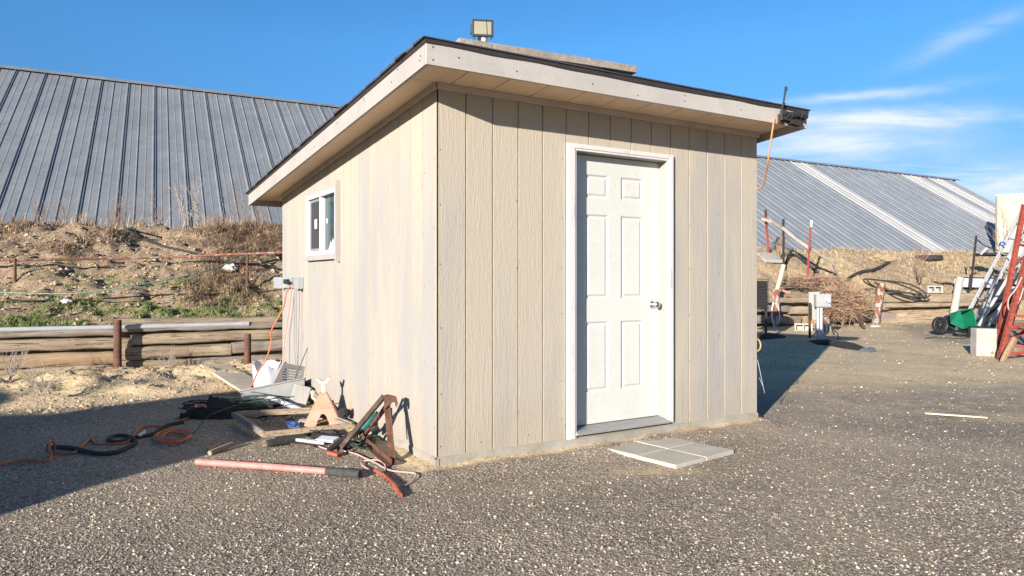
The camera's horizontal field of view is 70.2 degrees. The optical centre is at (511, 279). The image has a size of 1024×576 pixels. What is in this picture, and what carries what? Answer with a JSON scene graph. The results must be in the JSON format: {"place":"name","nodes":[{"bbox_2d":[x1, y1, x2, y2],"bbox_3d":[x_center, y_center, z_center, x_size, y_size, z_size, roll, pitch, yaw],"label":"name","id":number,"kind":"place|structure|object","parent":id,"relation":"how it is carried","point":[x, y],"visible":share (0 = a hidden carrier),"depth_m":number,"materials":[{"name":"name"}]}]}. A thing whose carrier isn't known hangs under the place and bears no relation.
{"place":"outdoors","nodes":[
{"label":"outdoors","id":0,"kind":"place"},
{"bbox_2d":[0,328,281,365],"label":"packed earth","id":1,"kind":"structure","parent":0,"point":[127,334],"depth_m":9.32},
{"bbox_2d":[0,222,1021,332],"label":"dirt bank","id":2,"kind":"structure","parent":0,"point":[84,269],"depth_m":11.51,"materials":[{"name":"soil"}]},
{"bbox_2d":[0,255,246,293],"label":"green hose","id":3,"kind":"object","parent":2,"relation":"on","point":[123,287],"visible":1,"depth_m":9.85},
{"bbox_2d":[1,206,265,230],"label":"crest weeds","id":4,"kind":"object","parent":2,"relation":"on","point":[193,227],"visible":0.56,"depth_m":13.02,"materials":[{"name":"brown plant"}]},
{"bbox_2d":[0,218,281,318],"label":"dry brush","id":5,"kind":"object","parent":2,"relation":"on","point":[253,238],"visible":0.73,"depth_m":11.94,"materials":[{"name":"brown plant"}]},
{"bbox_2d":[0,255,281,326],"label":"green grass","id":6,"kind":"structure","parent":2,"relation":"on","point":[64,322],"depth_m":10.00,"materials":[{"name":"plant"}]},
{"bbox_2d":[0,222,281,325],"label":"bank clods","id":7,"kind":"object","parent":2,"relation":"on","point":[117,283],"visible":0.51,"depth_m":10.90,"materials":[{"name":"soil"}]},
{"bbox_2d":[4,289,281,301],"bbox_3d":[-5.131,0.213,10.456,3.890,0.156,0.259,0,0,-36],"label":"irrigation line","id":8,"kind":"object","parent":2,"relation":"on","point":[130,296],"visible":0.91,"depth_m":10.34,"materials":[{"name":"plastic"}]},
{"bbox_2d":[142,182,182,223],"bbox_3d":[-6.405,-1.418,13.304,0.720,0.877,0.481,0,0,9],"label":"dry weed","id":9,"kind":"object","parent":2,"relation":"on","point":[160,205],"visible":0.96,"depth_m":13.18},
{"bbox_2d":[164,178,203,225],"bbox_3d":[-5.962,-1.403,13.339,0.761,0.976,0.349,0,0,0],"label":"dead shrub","id":10,"kind":"object","parent":2,"relation":"on","point":[197,211],"visible":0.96,"depth_m":13.38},
{"bbox_2d":[172,176,199,228],"bbox_3d":[-6.017,-1.404,13.422,0.446,1.098,0.509,0,0,-29],"label":"dead shrub","id":11,"kind":"object","parent":2,"relation":"on","point":[180,208],"visible":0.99,"depth_m":13.34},
{"bbox_2d":[126,227,281,264],"bbox_3d":[-8.461,-0.570,15.870,2.168,0.660,11.593,0,0,-44],"label":"black hose","id":12,"kind":"object","parent":2,"relation":"on","point":[157,244],"visible":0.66,"depth_m":11.98,"materials":[{"name":"rubber"}]},
{"bbox_2d":[221,170,259,223],"bbox_3d":[-4.988,-1.568,13.555,1.054,1.184,0.431,0,0,17],"label":"dry weed","id":13,"kind":"object","parent":2,"relation":"on","point":[238,201],"visible":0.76,"depth_m":13.62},
{"bbox_2d":[246,252,248,286],"bbox_3d":[-4.141,-0.103,11.400,0.037,0.651,0.037,0,0,-23],"label":"pipe stake","id":14,"kind":"object","parent":2,"relation":"on","point":[247,269],"visible":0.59,"depth_m":11.38,"materials":[{"name":"metal"}]},
{"bbox_2d":[0,251,281,260],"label":"rail pipe","id":15,"kind":"object","parent":14,"relation":"attached to","point":[119,258],"visible":0.84,"depth_m":11.28,"materials":[{"name":"metal"}]},
{"bbox_2d":[4,222,964,318],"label":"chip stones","id":16,"kind":"object","parent":2,"relation":"on","point":[281,293],"visible":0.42,"depth_m":11.49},
{"bbox_2d":[0,65,994,252],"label":"storage building","id":17,"kind":"structure","parent":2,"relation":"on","point":[89,143],"depth_m":19.89,"materials":[{"name":"grey metal"}]},
{"bbox_2d":[757,252,781,262],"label":"concrete slab","id":18,"kind":"structure","parent":2,"relation":"on","point":[770,257],"depth_m":21.18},
{"bbox_2d":[782,219,784,264],"bbox_3d":[7.756,-1.017,20.800,0.071,1.436,0.069,0,0,0],"label":"steel post","id":19,"kind":"object","parent":2,"relation":"on","point":[783,244],"visible":0.88,"depth_m":20.80,"materials":[{"name":"metal"}]},
{"bbox_2d":[761,218,833,263],"bbox_3d":[7.994,-1.124,20.610,2.004,1.399,0.615,0,0,34],"label":"grey strap","id":20,"kind":"object","parent":19,"relation":"attached to","point":[789,233],"visible":0.97,"depth_m":20.36,"materials":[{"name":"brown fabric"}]},
{"bbox_2d":[766,272,855,290],"bbox_3d":[7.988,0.066,19.442,2.404,0.533,1.332,0,0,0],"label":"tumbleweed","id":21,"kind":"object","parent":2,"relation":"on","point":[799,281],"visible":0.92,"depth_m":19.26,"materials":[{"name":"plant"}]},
{"bbox_2d":[844,260,890,280],"bbox_3d":[10.894,-0.269,22.111,3.389,0.707,0.263,0,0,-42],"label":"black hose","id":22,"kind":"object","parent":2,"relation":"on","point":[868,270],"visible":0.94,"depth_m":21.79,"materials":[{"name":"rubber"}]},
{"bbox_2d":[757,245,1021,294],"bbox_3d":[12.260,-0.342,22.520,16.041,1.643,4.976,0,0,-23],"label":"dry straw","id":23,"kind":"object","parent":2,"relation":"on","point":[908,255],"visible":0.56,"depth_m":23.04,"materials":[{"name":"plant"}]},
{"bbox_2d":[914,236,932,276],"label":"dead shrub","id":24,"kind":"object","parent":2,"relation":"on","point":[920,263],"visible":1,"depth_m":20.98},
{"bbox_2d":[935,274,997,287],"bbox_3d":[13.607,0.042,21.661,2.279,0.411,0.186,0,0,-14],"label":"white board","id":25,"kind":"object","parent":2,"relation":"on","point":[977,280],"visible":0.61,"depth_m":21.70,"materials":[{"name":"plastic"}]},
{"bbox_2d":[983,205,1013,248],"bbox_3d":[16.502,-1.782,24.833,0.954,1.716,0.746,0,0,25],"label":"dead shrub","id":26,"kind":"object","parent":2,"relation":"on","point":[996,240],"visible":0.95,"depth_m":24.65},
{"bbox_2d":[995,193,1023,255],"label":"beige outbuilding","id":27,"kind":"structure","parent":2,"relation":"on","point":[1015,201],"depth_m":28.02,"materials":[{"name":"metal"}]},
{"bbox_2d":[0,296,1023,575],"bbox_3d":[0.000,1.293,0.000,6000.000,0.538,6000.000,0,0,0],"label":"yard ground","id":28,"kind":"structure","parent":0,"point":[822,406],"depth_m":4.48,"materials":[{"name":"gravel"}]},
{"bbox_2d":[0,342,31,381],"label":"dead shrub","id":29,"kind":"object","parent":28,"relation":"on","point":[14,372],"visible":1,"depth_m":8.07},
{"bbox_2d":[0,440,55,465],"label":"extension cable","id":30,"kind":"object","parent":28,"relation":"on","point":[47,451],"visible":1,"depth_m":5.00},
{"bbox_2d":[22,357,64,394],"bbox_3d":[-4.687,0.952,7.308,0.379,0.401,0.244,0,0,-36],"label":"dead shrub","id":31,"kind":"object","parent":28,"relation":"on","point":[42,385],"visible":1,"depth_m":7.27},
{"bbox_2d":[0,364,112,377],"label":"retaining timber","id":32,"kind":"object","parent":28,"relation":"on","point":[25,370],"visible":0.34,"depth_m":8.72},
{"bbox_2d":[0,351,112,369],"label":"retaining timber","id":33,"kind":"object","parent":32,"relation":"on","point":[62,359],"visible":0.88,"depth_m":8.78,"materials":[{"name":"wood"}]},
{"bbox_2d":[7,398,185,417],"bbox_3d":[-4.134,1.230,7.094,3.033,0.049,0.955,0,0,-16],"label":"pale rubble","id":34,"kind":"object","parent":28,"relation":"on","point":[85,406],"visible":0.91,"depth_m":7.07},
{"bbox_2d":[51,421,183,455],"bbox_3d":[-2.883,1.236,5.699,0.583,0.032,1.086,0,0,30],"label":"black strap","id":35,"kind":"object","parent":28,"relation":"on","point":[109,439],"visible":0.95,"depth_m":5.50,"materials":[{"name":"rubber"}]},
{"bbox_2d":[113,320,121,368],"bbox_3d":[-4.862,0.833,8.980,0.094,0.672,0.094,0,0,0],"label":"rusty post","id":36,"kind":"object","parent":28,"relation":"on","point":[117,343],"visible":0.92,"depth_m":8.95,"materials":[{"name":"metal"}]},
{"bbox_2d":[0,358,281,409],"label":"dirt clods","id":37,"kind":"object","parent":28,"relation":"on","point":[125,395],"visible":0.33,"depth_m":7.99,"materials":[{"name":"soil"}]},
{"bbox_2d":[122,358,186,368],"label":"retaining timber","id":38,"kind":"object","parent":28,"relation":"on","point":[143,363],"visible":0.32,"depth_m":9.28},
{"bbox_2d":[153,428,191,442],"bbox_3d":[-2.659,1.222,5.709,0.268,0.025,0.558,0,0,-32],"label":"cord coil","id":39,"kind":"object","parent":28,"relation":"on","point":[164,439],"visible":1,"depth_m":5.69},
{"bbox_2d":[178,395,247,419],"bbox_3d":[-2.706,1.155,6.630,0.658,0.211,0.340,0,0,0],"label":"rag heap","id":40,"kind":"object","parent":28,"relation":"on","point":[211,401],"visible":0.62,"depth_m":6.54,"materials":[{"name":"fabric"}]},
{"bbox_2d":[178,399,263,413],"bbox_3d":[-2.625,1.146,6.599,0.742,0.078,0.488,0,0,0],"label":"black cable","id":41,"kind":"object","parent":40,"relation":"on","point":[192,406],"visible":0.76,"depth_m":6.47,"materials":[{"name":"rubber"}]},
{"bbox_2d":[211,392,282,404],"bbox_3d":[-2.460,1.109,6.751,0.660,0.097,0.325,0,0,0],"label":"green cable","id":42,"kind":"object","parent":40,"relation":"on","point":[265,403],"visible":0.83,"depth_m":6.72,"materials":[{"name":"rubber"}]},
{"bbox_2d":[208,442,233,455],"bbox_3d":[-2.111,1.226,5.284,0.037,0.038,0.244,0,2,16],"label":"wood stick","id":43,"kind":"object","parent":28,"relation":"on","point":[219,449],"visible":1,"depth_m":5.25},
{"bbox_2d":[201,363,253,390],"bbox_3d":[-3.260,1.146,8.577,0.340,0.132,1.866,0,0,-36],"label":"wide plank","id":44,"kind":"object","parent":28,"relation":"on","point":[239,381],"visible":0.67,"depth_m":8.49,"materials":[{"name":"wood"}]},
{"bbox_2d":[186,354,281,364],"bbox_3d":[-3.743,1.110,9.908,1.249,0.160,0.194,0,0,-32],"label":"retaining timber","id":45,"kind":"object","parent":28,"relation":"on","point":[196,361],"visible":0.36,"depth_m":9.76,"materials":[{"name":"wood"}]},
{"bbox_2d":[122,343,230,360],"bbox_3d":[-4.394,0.938,9.500,1.367,0.185,0.195,1,-1,-32],"label":"retaining timber","id":46,"kind":"object","parent":45,"relation":"on","point":[132,353],"visible":0.91,"depth_m":9.44,"materials":[{"name":"wood"}]},
{"bbox_2d":[0,337,130,352],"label":"retaining timber","id":47,"kind":"object","parent":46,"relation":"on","point":[57,344],"visible":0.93,"depth_m":8.77,"materials":[{"name":"wood"}]},
{"bbox_2d":[0,330,112,338],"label":"retaining timber","id":48,"kind":"object","parent":47,"relation":"on","point":[70,333],"visible":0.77,"depth_m":8.76,"materials":[{"name":"wood"}]},
{"bbox_2d":[130,329,281,344],"bbox_3d":[-4.022,0.762,9.737,1.904,0.164,0.193,0,0,-32],"label":"retaining timber","id":49,"kind":"object","parent":46,"relation":"on","point":[190,337],"visible":0.92,"depth_m":9.60,"materials":[{"name":"wood"}]},
{"bbox_2d":[122,322,281,331],"bbox_3d":[-4.092,0.630,9.691,2.010,0.105,0.191,0,0,-32],"label":"retaining timber","id":50,"kind":"object","parent":49,"relation":"on","point":[259,325],"visible":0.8,"depth_m":9.68,"materials":[{"name":"wood"}]},
{"bbox_2d":[0,321,248,332],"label":"plastic pipe","id":51,"kind":"object","parent":50,"relation":"on","point":[96,327],"visible":1,"depth_m":9.10,"materials":[{"name":"plastic"}]},
{"bbox_2d":[114,316,276,324],"bbox_3d":[-4.172,0.558,9.719,1.994,0.122,0.180,0,0,-31],"label":"retaining timber","id":52,"kind":"object","parent":50,"relation":"on","point":[128,321],"visible":0.71,"depth_m":9.62,"materials":[{"name":"wood"}]},
{"bbox_2d":[230,339,281,353],"bbox_3d":[-3.507,0.914,10.045,0.696,0.174,0.180,-3,1,-32],"label":"retaining timber","id":53,"kind":"object","parent":45,"relation":"on","point":[237,347],"visible":0.81,"depth_m":9.98,"materials":[{"name":"wood"}]},
{"bbox_2d":[244,334,250,364],"bbox_3d":[-3.393,0.951,9.350,0.086,0.513,0.086,0,0,0],"label":"rusty post","id":54,"kind":"object","parent":28,"relation":"on","point":[247,348],"visible":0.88,"depth_m":9.31,"materials":[{"name":"metal"}]},
{"bbox_2d":[252,360,280,386],"bbox_3d":[-2.642,1.064,7.850,0.300,0.372,0.300,0,0,0],"label":"broken bucket","id":55,"kind":"object","parent":28,"relation":"on","point":[267,373],"visible":0.47,"depth_m":7.74,"materials":[{"name":"white plastic"}]},
{"bbox_2d":[238,378,305,410],"bbox_3d":[-2.345,1.129,7.131,0.629,0.357,0.378,0,0,-20],"label":"grey bin","id":56,"kind":"object","parent":28,"relation":"on","point":[283,389],"visible":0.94,"depth_m":6.97,"materials":[{"name":"plastic"}]},
{"bbox_2d":[273,363,304,383],"bbox_3d":[-2.202,0.972,7.325,0.366,0.302,0.135,0,0,-39],"label":"vented grille","id":57,"kind":"object","parent":56,"relation":"on","point":[284,366],"visible":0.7,"depth_m":7.27,"materials":[{"name":"grey plastic"}]},
{"bbox_2d":[256,414,295,420],"bbox_3d":[-2.046,1.197,6.301,0.346,0.061,0.225,0,0,0],"label":"black cable","id":58,"kind":"object","parent":28,"relation":"on","point":[278,417],"visible":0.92,"depth_m":6.31,"materials":[{"name":"rubber"}]},
{"bbox_2d":[195,459,361,477],"bbox_3d":[-1.527,1.218,4.726,1.202,0.052,0.065,0,0,15],"label":"pink pole","id":59,"kind":"object","parent":28,"relation":"on","point":[341,472],"visible":1,"depth_m":4.70,"materials":[{"name":"paint"}]},
{"bbox_2d":[251,387,307,414],"bbox_3d":[-2.208,1.136,6.850,0.938,0.156,0.048,0,0,40],"label":"pale pipe","id":60,"kind":"object","parent":28,"relation":"on","point":[286,404],"visible":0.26,"depth_m":6.74,"materials":[{"name":"white plastic"}]},
{"bbox_2d":[266,434,305,446],"bbox_3d":[-1.708,1.214,5.503,0.280,0.057,0.078,-1,1,-37],"label":"charred wood","id":61,"kind":"object","parent":28,"relation":"on","point":[281,441],"visible":0.93,"depth_m":5.47,"materials":[{"name":"black wood"}]},
{"bbox_2d":[231,407,355,437],"bbox_3d":[-1.841,1.170,6.090,0.712,0.094,0.969,0,0,-37],"label":"wooden frame","id":62,"kind":"object","parent":28,"relation":"on","point":[340,422],"visible":0.87,"depth_m":5.93,"materials":[{"name":"wood"}]},
{"bbox_2d":[289,384,310,406],"bbox_3d":[-2.022,1.109,6.950,0.205,0.230,0.111,0,0,-14],"label":"beige block","id":63,"kind":"object","parent":28,"relation":"on","point":[300,393],"depth_m":6.93,"materials":[{"name":"concrete"}]},
{"bbox_2d":[303,377,338,427],"bbox_3d":[-1.592,1.029,6.150,0.327,0.411,0.239,0,0,-12],"label":"jack stand","id":64,"kind":"object","parent":28,"relation":"on","point":[324,404],"visible":0.93,"depth_m":6.09,"materials":[{"name":"beige paint"}]},
{"bbox_2d":[305,429,347,437],"bbox_3d":[-1.461,1.205,5.746,0.333,0.038,0.278,0,0,-11],"label":"black cable","id":65,"kind":"object","parent":28,"relation":"on","point":[328,432],"visible":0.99,"depth_m":5.71,"materials":[{"name":"rubber"}]},
{"bbox_2d":[347,433,377,450],"bbox_3d":[-1.109,1.192,5.405,0.216,0.064,0.715,0,0,-9],"label":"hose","id":66,"kind":"object","parent":28,"relation":"on","point":[357,443],"visible":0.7,"depth_m":5.27,"materials":[{"name":"green rubber"}]},
{"bbox_2d":[355,412,379,435],"bbox_3d":[-1.053,1.096,5.505,0.255,0.178,0.197,0,0,41],"label":"angle grinder","id":67,"kind":"object","parent":66,"relation":"on","point":[374,429],"visible":0.62,"depth_m":5.52,"materials":[{"name":"teal plastic"}]},
{"bbox_2d":[316,445,416,485],"bbox_3d":[-0.998,1.226,4.954,0.147,0.039,1.364,0,0,-37],"label":"pink cable","id":68,"kind":"object","parent":28,"relation":"on","point":[412,480],"visible":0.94,"depth_m":4.75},
{"bbox_2d":[339,394,403,465],"bbox_3d":[-1.035,1.025,5.137,0.307,0.471,0.843,0,0,-31],"label":"rusty stand","id":69,"kind":"object","parent":28,"relation":"on","point":[379,453],"visible":0.95,"depth_m":5.02,"materials":[{"name":"metal"}]},
{"bbox_2d":[373,468,402,496],"bbox_3d":[-0.746,1.226,4.418,0.049,0.037,0.557,0,0,-26],"label":"serrated tool","id":70,"kind":"object","parent":28,"relation":"on","point":[393,484],"visible":1,"depth_m":4.40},
{"bbox_2d":[245,35,810,465],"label":"shed","id":71,"kind":"structure","parent":28,"relation":"on","point":[488,252],"depth_m":5.48,"materials":[{"name":"paint"}]},
{"bbox_2d":[55,286,290,453],"bbox_3d":[-2.862,0.648,6.449,0.373,1.205,2.639,0,0,16],"label":"extension cable","id":72,"kind":"object","parent":71,"relation":"hanging from","point":[96,443],"visible":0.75,"depth_m":6.14,"materials":[{"name":"rubber"}]},
{"bbox_2d":[306,188,333,255],"bbox_3d":[-1.757,-0.523,6.820,0.084,0.586,0.916,0,0,-32],"label":"window","id":73,"kind":"structure","parent":71,"relation":"in","point":[316,204],"depth_m":6.95,"materials":[{"name":"white plastic"}]},
{"bbox_2d":[456,38,636,74],"bbox_3d":[0.234,-1.465,4.891,1.420,0.117,0.209,0,0,-32],"label":"roof plank","id":74,"kind":"object","parent":71,"relation":"on","point":[627,69],"visible":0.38,"depth_m":4.85,"materials":[{"name":"wood"}]},
{"bbox_2d":[470,19,492,41],"bbox_3d":[-0.190,-1.554,4.601,0.142,0.170,0.088,0,0,-8],"label":"floodlight","id":75,"kind":"object","parent":74,"relation":"on","point":[481,29],"visible":0.88,"depth_m":4.58,"materials":[{"name":"white plastic"}]},
{"bbox_2d":[576,154,659,425],"bbox_3d":[0.809,0.077,5.633,0.900,2.031,0.117,0,0,-32],"label":"door","id":76,"kind":"structure","parent":71,"relation":"in","point":[618,304],"depth_m":5.65,"materials":[{"name":"white paint"}]},
{"bbox_2d":[757,118,774,351],"bbox_3d":[2.027,-0.221,6.486,0.249,2.152,1.295,0,0,-16],"label":"hanging cable","id":77,"kind":"object","parent":71,"relation":"hanging from","point":[764,183],"visible":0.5,"depth_m":5.96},
{"bbox_2d":[777,110,808,126],"bbox_3d":[2.292,-1.320,5.933,0.322,0.139,0.077,0,0,-32],"label":"burnt light fixture","id":78,"kind":"object","parent":71,"relation":"attached to","point":[788,117],"visible":1,"depth_m":5.91,"materials":[{"name":"metal"}]},
{"bbox_2d":[607,442,665,458],"bbox_3d":[0.889,1.246,5.290,0.331,0.050,0.331,1,-1,-40],"label":"paver","id":79,"kind":"object","parent":28,"relation":"on","point":[635,450],"visible":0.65,"depth_m":5.24,"materials":[{"name":"concrete"}]},
{"bbox_2d":[633,438,694,448],"bbox_3d":[1.147,1.245,5.504,0.331,0.050,0.331,0,0,-40],"label":"paver","id":80,"kind":"object","parent":28,"relation":"on","point":[668,443],"visible":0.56,"depth_m":5.46,"materials":[{"name":"concrete"}]},
{"bbox_2d":[638,449,705,468],"bbox_3d":[1.102,1.247,5.032,0.331,0.050,0.331,0,0,-39],"label":"paver","id":81,"kind":"object","parent":28,"relation":"on","point":[672,458],"visible":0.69,"depth_m":4.98,"materials":[{"name":"concrete"}]},
{"bbox_2d":[670,442,733,460],"bbox_3d":[1.360,1.246,5.246,0.331,0.050,0.331,0,0,-40],"label":"paver","id":82,"kind":"object","parent":28,"relation":"on","point":[708,452],"visible":0.66,"depth_m":5.21,"materials":[{"name":"concrete"}]},
{"bbox_2d":[757,279,768,336],"bbox_3d":[5.137,0.632,15.505,0.493,1.275,0.590,0,0,0],"label":"slatted unit","id":83,"kind":"object","parent":28,"relation":"on","point":[762,295],"visible":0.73,"depth_m":15.25,"materials":[{"name":"black plastic"}]},
{"bbox_2d":[771,289,779,326],"bbox_3d":[6.777,0.761,18.735,0.228,1.026,0.204,0,0,0],"label":"rusty post","id":84,"kind":"object","parent":28,"relation":"on","point":[776,296],"visible":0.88,"depth_m":18.65,"materials":[{"name":"metal"}]},
{"bbox_2d":[757,315,800,324],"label":"retaining timber","id":85,"kind":"object","parent":28,"relation":"on","point":[788,320],"visible":0.51,"depth_m":18.92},
{"bbox_2d":[757,305,791,312],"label":"retaining timber","id":86,"kind":"object","parent":85,"relation":"on","point":[784,308],"visible":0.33,"depth_m":18.95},
{"bbox_2d":[768,297,807,302],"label":"retaining timber","id":87,"kind":"object","parent":86,"relation":"on","point":[790,300],"visible":0.47,"depth_m":18.85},
{"bbox_2d":[808,292,830,337],"bbox_3d":[6.587,0.783,15.626,0.393,1.033,0.488,0,0,0],"label":"meter box","id":88,"kind":"object","parent":28,"relation":"on","point":[817,302],"visible":0.88,"depth_m":15.56,"materials":[{"name":"grey metal"}]},
{"bbox_2d":[809,339,865,349],"bbox_3d":[6.166,1.203,13.809,0.646,0.085,1.973,0,0,0],"label":"dark sheet","id":89,"kind":"object","parent":28,"relation":"on","point":[845,345],"visible":0.97,"depth_m":13.67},
{"bbox_2d":[809,275,881,325],"bbox_3d":[8.457,0.572,18.609,1.782,1.411,1.566,0,0,-18],"label":"tumbleweed","id":90,"kind":"object","parent":28,"relation":"on","point":[843,303],"visible":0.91,"depth_m":18.37,"materials":[{"name":"plant"}]},
{"bbox_2d":[832,312,895,321],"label":"retaining timber","id":91,"kind":"object","parent":28,"relation":"on","point":[888,315],"visible":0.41,"depth_m":19.97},
{"bbox_2d":[871,283,884,323],"bbox_3d":[9.901,0.702,19.700,0.377,1.234,0.204,0,0,0],"label":"rusty post","id":92,"kind":"object","parent":28,"relation":"on","point":[876,316],"visible":0.95,"depth_m":19.62,"materials":[{"name":"metal"}]},
{"bbox_2d":[863,278,930,298],"bbox_3d":[10.525,0.243,19.806,1.893,0.563,0.285,0,0,-2],"label":"hose coil","id":93,"kind":"object","parent":92,"relation":"hanging from","point":[922,296],"visible":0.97,"depth_m":19.78,"materials":[{"name":"black rubber"}]},
{"bbox_2d":[757,324,1023,393],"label":"path gravel","id":94,"kind":"structure","parent":28,"relation":"on","point":[887,355],"depth_m":11.52,"materials":[{"name":"gravel"}]},
{"bbox_2d":[880,309,982,322],"bbox_3d":[11.918,1.076,20.611,3.691,0.409,0.096,-1,0,-17],"label":"retaining timber","id":95,"kind":"object","parent":28,"relation":"on","point":[916,317],"visible":0.46,"depth_m":20.42,"materials":[{"name":"wood"}]},
{"bbox_2d":[883,302,981,307],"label":"retaining timber","id":96,"kind":"object","parent":95,"relation":"on","point":[917,304],"visible":0.84,"depth_m":20.34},
{"bbox_2d":[864,292,983,302],"bbox_3d":[11.647,0.508,20.495,4.134,0.289,0.186,0,0,-17],"label":"retaining timber","id":97,"kind":"object","parent":96,"relation":"on","point":[935,297],"visible":0.66,"depth_m":20.43,"materials":[{"name":"wood"}]},
{"bbox_2d":[969,235,976,290],"bbox_3d":[13.305,-0.467,20.998,0.232,1.612,0.063,0,0,0],"label":"steel post","id":98,"kind":"object","parent":97,"relation":"on","point":[973,264],"visible":1,"depth_m":20.99,"materials":[{"name":"metal"}]},
{"bbox_2d":[931,308,976,336],"bbox_3d":[9.997,0.954,16.327,0.987,0.626,0.817,0,0,-43],"label":"seed spreader","id":99,"kind":"object","parent":28,"relation":"on","point":[964,319],"visible":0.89,"depth_m":16.26,"materials":[{"name":"green plastic"}]},
{"bbox_2d":[949,277,963,314],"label":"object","id":100,"kind":"object","parent":28,"relation":"on","point":[956,297],"visible":0.88,"depth_m":20.29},
{"bbox_2d":[970,328,996,355],"bbox_3d":[7.768,1.028,12.000,0.315,0.455,0.200,1,0,6],"label":"tall block","id":101,"kind":"object","parent":28,"relation":"on","point":[983,342],"depth_m":11.91,"materials":[{"name":"concrete"}]},
{"bbox_2d":[959,204,1023,328],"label":"extension ladder","id":102,"kind":"object","parent":28,"relation":"on","point":[992,266],"visible":0.53,"depth_m":17.52,"materials":[{"name":"metal"}]},
{"bbox_2d":[977,263,1018,325],"bbox_3d":[10.723,0.294,16.050,1.174,1.478,0.070,0,0,-16],"label":"leaning pipe","id":103,"kind":"object","parent":28,"relation":"on","point":[993,301],"visible":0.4,"depth_m":15.99,"materials":[{"name":"white plastic"}]},
{"bbox_2d":[975,231,1023,319],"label":"aluminium ladder","id":104,"kind":"object","parent":28,"relation":"on","point":[979,311],"visible":0.17,"depth_m":17.98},
{"bbox_2d":[978,226,1023,322],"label":"aluminium ladder","id":105,"kind":"object","parent":28,"relation":"on","point":[1004,266],"visible":0.3,"depth_m":17.09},
{"bbox_2d":[984,279,1023,326],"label":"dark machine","id":106,"kind":"object","parent":28,"relation":"on","point":[999,300],"visible":0.37,"depth_m":16.42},
{"bbox_2d":[1000,337,1016,362],"bbox_3d":[7.562,1.084,11.099,0.453,0.413,0.062,0,0,-31],"label":"leaning plank","id":107,"kind":"object","parent":28,"relation":"on","point":[1010,346],"visible":0.93,"depth_m":11.07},
{"bbox_2d":[996,259,1023,359],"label":"steel truss","id":108,"kind":"object","parent":28,"relation":"on","point":[1009,327],"visible":0.97,"depth_m":11.58,"materials":[{"name":"metal"}]},
{"bbox_2d":[997,204,1023,346],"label":"steel truss","id":109,"kind":"object","parent":28,"relation":"on","point":[1014,260],"visible":0.84,"depth_m":12.37,"materials":[{"name":"metal"}]},
{"bbox_2d":[0,0,1023,202],"label":"sky","id":110,"kind":"structure","parent":0,"point":[922,87],"materials":[{"name":"blue"}]},
{"bbox_2d":[757,297,1023,325],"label":"packed earth","id":111,"kind":"structure","parent":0,"point":[804,318],"depth_m":20.34,"materials":[{"name":"soil"}]},
{"bbox_2d":[787,306,823,313],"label":"retaining timber","id":112,"kind":"object","parent":111,"relation":"on","point":[799,310],"visible":0.5,"depth_m":19.17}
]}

